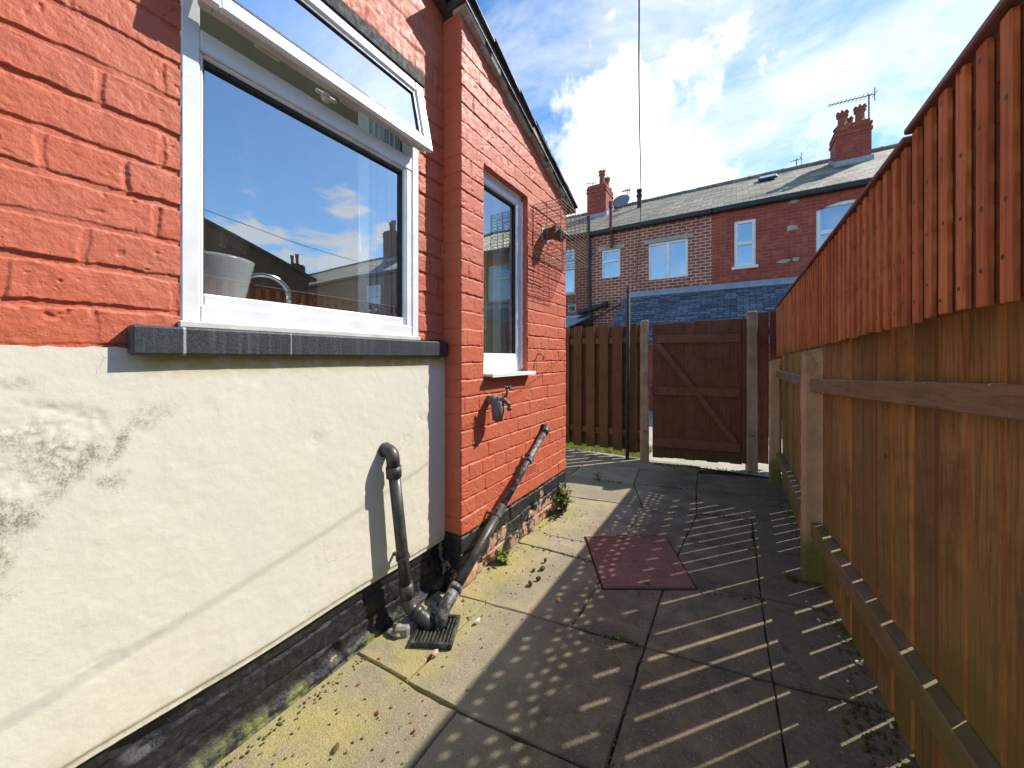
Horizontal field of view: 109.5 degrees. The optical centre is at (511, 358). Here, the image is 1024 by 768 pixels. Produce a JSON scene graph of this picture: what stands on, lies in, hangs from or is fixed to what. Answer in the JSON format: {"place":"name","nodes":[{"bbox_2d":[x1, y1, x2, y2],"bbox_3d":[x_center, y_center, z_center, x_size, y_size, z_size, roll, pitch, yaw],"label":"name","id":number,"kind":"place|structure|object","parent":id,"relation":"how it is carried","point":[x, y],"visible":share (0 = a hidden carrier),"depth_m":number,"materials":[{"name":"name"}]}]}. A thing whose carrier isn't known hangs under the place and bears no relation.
{"place":"outdoors","nodes":[
{"label":"outdoors","id":0,"kind":"place"},
{"bbox_2d":[213,449,917,767],"bbox_3d":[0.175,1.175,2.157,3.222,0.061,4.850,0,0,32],"label":"paving","id":1,"kind":"structure","parent":0,"point":[699,696],"depth_m":1.34,"materials":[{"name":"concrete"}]},
{"bbox_2d":[0,0,577,767],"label":"brick house","id":2,"kind":"structure","parent":1,"relation":"on","point":[198,564],"depth_m":1.11,"materials":[{"name":"orange paint"}]},
{"bbox_2d":[204,251,254,297],"bbox_3d":[-1.002,-0.248,1.211,0.230,0.165,0.230,0,0,32],"label":"plant pot","id":3,"kind":"object","parent":2,"relation":"on","point":[227,275],"visible":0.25,"depth_m":1.16,"materials":[{"name":"white ceramic"}]},
{"bbox_2d":[251,272,302,304],"bbox_3d":[-0.948,-0.251,1.415,0.072,0.169,0.226,0,0,32],"label":"kitchen tap","id":4,"kind":"object","parent":2,"relation":"on","point":[283,284],"visible":0.45,"depth_m":1.45,"materials":[{"name":"silver metal"}]},
{"bbox_2d":[180,0,432,336],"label":"window","id":5,"kind":"structure","parent":2,"relation":"in","point":[306,35],"depth_m":1.23,"materials":[{"name":"white plastic"}]},
{"bbox_2d":[357,111,399,316],"bbox_3d":[-0.676,-0.713,1.597,0.075,1.065,0.460,0,0,32],"label":"vertical blind","id":6,"kind":"object","parent":2,"relation":"hanging from","point":[377,239],"visible":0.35,"depth_m":1.66,"materials":[{"name":"white plastic"}]},
{"bbox_2d":[378,442,434,632],"bbox_3d":[-0.446,0.756,1.534,0.248,0.805,0.105,0,0,-7],"label":"waste pipe","id":7,"kind":"object","parent":2,"relation":"attached to","point":[419,614],"visible":0.97,"depth_m":1.51,"materials":[{"name":"black plastic"}]},
{"bbox_2d":[434,424,549,630],"bbox_3d":[-0.054,0.800,2.033,0.111,0.686,1.172,0,0,29],"label":"waste pipe","id":8,"kind":"object","parent":2,"relation":"attached to","point":[450,596],"visible":0.98,"depth_m":1.77,"materials":[{"name":"black plastic"}]},
{"bbox_2d":[486,386,512,421],"bbox_3d":[-0.077,0.241,1.953,0.154,0.193,0.073,0,0,17],"label":"outside tap","id":9,"kind":"object","parent":2,"relation":"attached to","point":[496,402],"visible":0.99,"depth_m":1.94,"materials":[{"name":"grey metal"}]},
{"bbox_2d":[493,197,507,352],"bbox_3d":[-0.116,-0.613,2.329,0.075,1.145,0.445,0,0,32],"label":"vertical blind","id":10,"kind":"object","parent":2,"relation":"attached to","point":[500,276],"visible":0.48,"depth_m":2.37,"materials":[{"name":"fabric"}]},
{"bbox_2d":[483,169,535,377],"bbox_3d":[-0.046,-0.480,2.185,0.164,1.168,0.512,0,0,32],"label":"window","id":11,"kind":"structure","parent":2,"relation":"in","point":[508,364],"depth_m":2.33,"materials":[{"name":"white plastic"}]},
{"bbox_2d":[533,198,587,270],"bbox_3d":[0.357,-0.855,2.574,0.204,0.344,0.495,0,0,32],"label":"flue cage","id":12,"kind":"object","parent":2,"relation":"attached to","point":[563,258],"visible":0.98,"depth_m":2.51,"materials":[{"name":"metal"}]},
{"bbox_2d":[332,742,338,752],"bbox_3d":[-0.517,1.144,1.064,0.015,0.010,0.029,0,0,-5],"label":"dead leaf","id":13,"kind":"object","parent":1,"relation":"on","point":[335,747],"visible":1,"depth_m":1.06,"materials":[{"name":"brown plant"}]},
{"bbox_2d":[431,649,437,656],"bbox_3d":[-0.298,1.139,1.399,0.026,0.020,0.031,0,0,32],"label":"mortar crumb","id":14,"kind":"object","parent":1,"relation":"on","point":[434,652],"visible":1,"depth_m":1.39,"materials":[{"name":"brick"}]},
{"bbox_2d":[409,613,459,649],"bbox_3d":[-0.317,1.141,1.513,0.170,0.028,0.170,0,0,4],"label":"drain grate","id":15,"kind":"object","parent":1,"relation":"on","point":[453,621],"visible":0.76,"depth_m":1.47,"materials":[{"name":"metal"}]},
{"bbox_2d":[496,548,510,563],"bbox_3d":[-0.048,1.117,2.033,0.089,0.089,0.113,0,0,-9],"label":"weed","id":16,"kind":"object","parent":1,"relation":"on","point":[502,556],"visible":0.98,"depth_m":2.03,"materials":[{"name":"green plant"}]},
{"bbox_2d":[553,483,574,512],"bbox_3d":[0.397,1.056,2.706,0.175,0.210,0.195,0,0,19],"label":"weed","id":17,"kind":"object","parent":1,"relation":"on","point":[563,500],"visible":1,"depth_m":2.71,"materials":[{"name":"green plant"}]},
{"bbox_2d":[221,462,919,767],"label":"moss","id":18,"kind":"object","parent":1,"relation":"on","point":[865,718],"visible":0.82,"depth_m":1.42,"materials":[{"name":"green plant"}]},
{"bbox_2d":[260,475,882,766],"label":"grit","id":19,"kind":"object","parent":1,"relation":"on","point":[467,689],"visible":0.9,"depth_m":1.28,"materials":[{"name":"gravel"}]},
{"bbox_2d":[625,286,631,459],"bbox_3d":[1.328,0.182,4.102,0.083,1.995,0.048,0,0,32],"label":"clothes post","id":20,"kind":"object","parent":1,"relation":"on","point":[627,371],"visible":0.84,"depth_m":4.09,"materials":[{"name":"metal"}]},
{"bbox_2d":[630,0,640,288],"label":"washing line","id":21,"kind":"object","parent":20,"relation":"attached to","point":[639,110],"visible":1,"depth_m":1.01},
{"bbox_2d":[584,536,697,594],"bbox_3d":[0.721,1.159,2.060,0.530,0.042,0.555,0,0,2],"label":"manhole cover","id":22,"kind":"object","parent":1,"relation":"on","point":[637,563],"visible":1,"depth_m":2.00,"materials":[{"name":"orange paint"}]},
{"bbox_2d":[640,320,648,461],"bbox_3d":[1.486,0.387,4.056,0.094,1.627,0.107,0,0,19],"label":"gate post","id":23,"kind":"object","parent":1,"relation":"on","point":[644,390],"visible":0.96,"depth_m":4.02,"materials":[{"name":"brown wood"}]},
{"bbox_2d":[565,324,639,452],"bbox_3d":[0.615,0.345,4.685,2.100,1.489,0.100,0,0,32],"label":"slatted fence","id":24,"kind":"object","parent":23,"relation":"attached to","point":[595,393],"visible":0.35,"depth_m":4.35,"materials":[{"name":"brown wood"}]},
{"bbox_2d":[784,571,798,580],"bbox_3d":[1.452,1.138,1.880,0.054,0.046,0.060,0,0,-22],"label":"weed","id":25,"kind":"object","parent":1,"relation":"on","point":[787,574],"visible":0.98,"depth_m":1.88,"materials":[{"name":"green plant"}]},
{"bbox_2d":[854,660,863,665],"bbox_3d":[1.303,1.143,1.357,0.014,0.013,0.026,0,0,-38],"label":"pebble","id":26,"kind":"object","parent":1,"relation":"on","point":[859,662],"visible":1,"depth_m":1.35,"materials":[{"name":"grey stone"}]},
{"bbox_2d":[769,301,1023,767],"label":"timber fence","id":27,"kind":"object","parent":1,"relation":"on","point":[898,462],"visible":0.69,"depth_m":0.98,"materials":[{"name":"wood"}]},
{"bbox_2d":[775,0,1023,355],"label":"raised batten fence","id":28,"kind":"object","parent":27,"relation":"attached to","point":[930,225],"visible":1,"depth_m":0.72,"materials":[{"name":"red wood"}]},
{"bbox_2d":[566,442,651,457],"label":"grass","id":29,"kind":"structure","parent":0,"point":[571,445],"depth_m":4.54,"materials":[{"name":"green plant"}]},
{"bbox_2d":[566,410,781,478],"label":"back alley","id":30,"kind":"structure","parent":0,"point":[763,468],"depth_m":3.99,"materials":[{"name":"concrete"}]},
{"bbox_2d":[566,314,588,328],"bbox_3d":[0.586,-0.100,11.319,3.250,2.500,1.548,0,0,32],"label":"lean to","id":31,"kind":"object","parent":30,"relation":"on","point":[571,321],"visible":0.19,"depth_m":10.91,"materials":[{"name":"grey brick"}]},
{"bbox_2d":[610,277,822,409],"bbox_3d":[6.502,-0.380,7.173,8.956,3.060,2.348,0,0,32],"label":"lean to","id":32,"kind":"object","parent":30,"relation":"on","point":[735,300],"visible":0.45,"depth_m":8.75,"materials":[{"name":"tile"}]},
{"bbox_2d":[745,311,757,474],"bbox_3d":[2.465,0.356,3.721,0.098,1.687,0.108,0,0,18],"label":"gate post","id":33,"kind":"object","parent":30,"relation":"on","point":[751,318],"visible":0.93,"depth_m":3.69,"materials":[{"name":"brown wood"}]},
{"bbox_2d":[650,318,745,464],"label":"timber gate","id":34,"kind":"structure","parent":33,"relation":"attached to","point":[698,389],"depth_m":3.88,"materials":[{"name":"wood"}]},
{"bbox_2d":[757,311,781,463],"bbox_3d":[3.053,0.310,3.579,1.069,1.600,0.119,0,0,32],"label":"infill fence","id":35,"kind":"object","parent":30,"relation":"on","point":[764,331],"visible":0.11,"depth_m":3.81,"materials":[{"name":"brown wood"}]},
{"bbox_2d":[476,0,998,216],"label":"sky","id":36,"kind":"structure","parent":0,"point":[730,89],"materials":[{"name":"blue"}]},
{"label":"ground","id":37,"kind":"structure","parent":0,"visible":0},
{"bbox_2d":[565,206,620,327],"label":"terraced house","id":38,"kind":"structure","parent":37,"relation":"on","point":[576,290],"depth_m":11.38,"materials":[{"name":"red brick"}]},
{"bbox_2d":[565,248,575,295],"bbox_3d":[1.737,-2.735,11.588,0.720,1.470,0.220,0,0,32],"label":"window","id":39,"kind":"structure","parent":38,"relation":"in","point":[570,275],"depth_m":11.60,"materials":[{"name":"white plastic"}]},
{"bbox_2d":[575,169,717,327],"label":"terraced house","id":40,"kind":"structure","parent":37,"relation":"on","point":[674,240],"depth_m":10.50,"materials":[{"name":"brick"}]},
{"bbox_2d":[598,243,623,278],"bbox_3d":[2.984,-2.886,10.839,0.796,0.959,0.176,0,0,32],"label":"window","id":41,"kind":"structure","parent":40,"relation":"in","point":[610,258],"depth_m":10.88,"materials":[{"name":"white plastic"}]},
{"bbox_2d":[613,194,629,207],"bbox_3d":[4.160,-6.000,13.802,0.670,0.605,0.338,0,0,32],"label":"satellite dish","id":42,"kind":"object","parent":40,"relation":"on","point":[621,201],"visible":0.96,"depth_m":13.88,"materials":[{"name":"grey metal"}]},
{"bbox_2d":[644,233,692,279],"bbox_3d":[4.321,-2.774,10.009,1.253,1.143,0.176,0,0,32],"label":"window","id":43,"kind":"structure","parent":40,"relation":"in","point":[669,259],"depth_m":10.01,"materials":[{"name":"clear glass"}]},
{"bbox_2d":[712,103,897,284],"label":"terraced house","id":44,"kind":"structure","parent":37,"relation":"on","point":[780,223],"depth_m":8.94,"materials":[{"name":"red brick"}]},
{"bbox_2d":[732,218,757,269],"bbox_3d":[5.825,-2.840,9.049,0.555,1.220,0.220,0,0,32],"label":"window","id":45,"kind":"structure","parent":44,"relation":"in","point":[745,230],"depth_m":9.09,"materials":[{"name":"clear glass"}]},
{"bbox_2d":[790,152,802,165],"bbox_3d":[8.949,-6.140,11.399,0.320,0.580,0.285,0,0,-38],"label":"tv aerial","id":46,"kind":"object","parent":44,"relation":"attached to","point":[798,159],"visible":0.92,"depth_m":11.35,"materials":[{"name":"grey metal"}]},
{"bbox_2d":[816,198,856,251],"bbox_3d":[7.451,-2.655,8.067,1.055,1.711,0.172,0,0,32],"label":"window","id":47,"kind":"structure","parent":44,"relation":"in","point":[828,215],"depth_m":8.25,"materials":[{"name":"clear glass"}]},
{"bbox_2d":[828,87,877,117],"bbox_3d":[9.392,-6.250,10.006,0.988,2.200,0.320,0,0,25],"label":"tv aerial","id":48,"kind":"object","parent":44,"relation":"attached to","point":[868,95],"visible":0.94,"depth_m":9.85,"materials":[{"name":"grey metal"}]}
]}

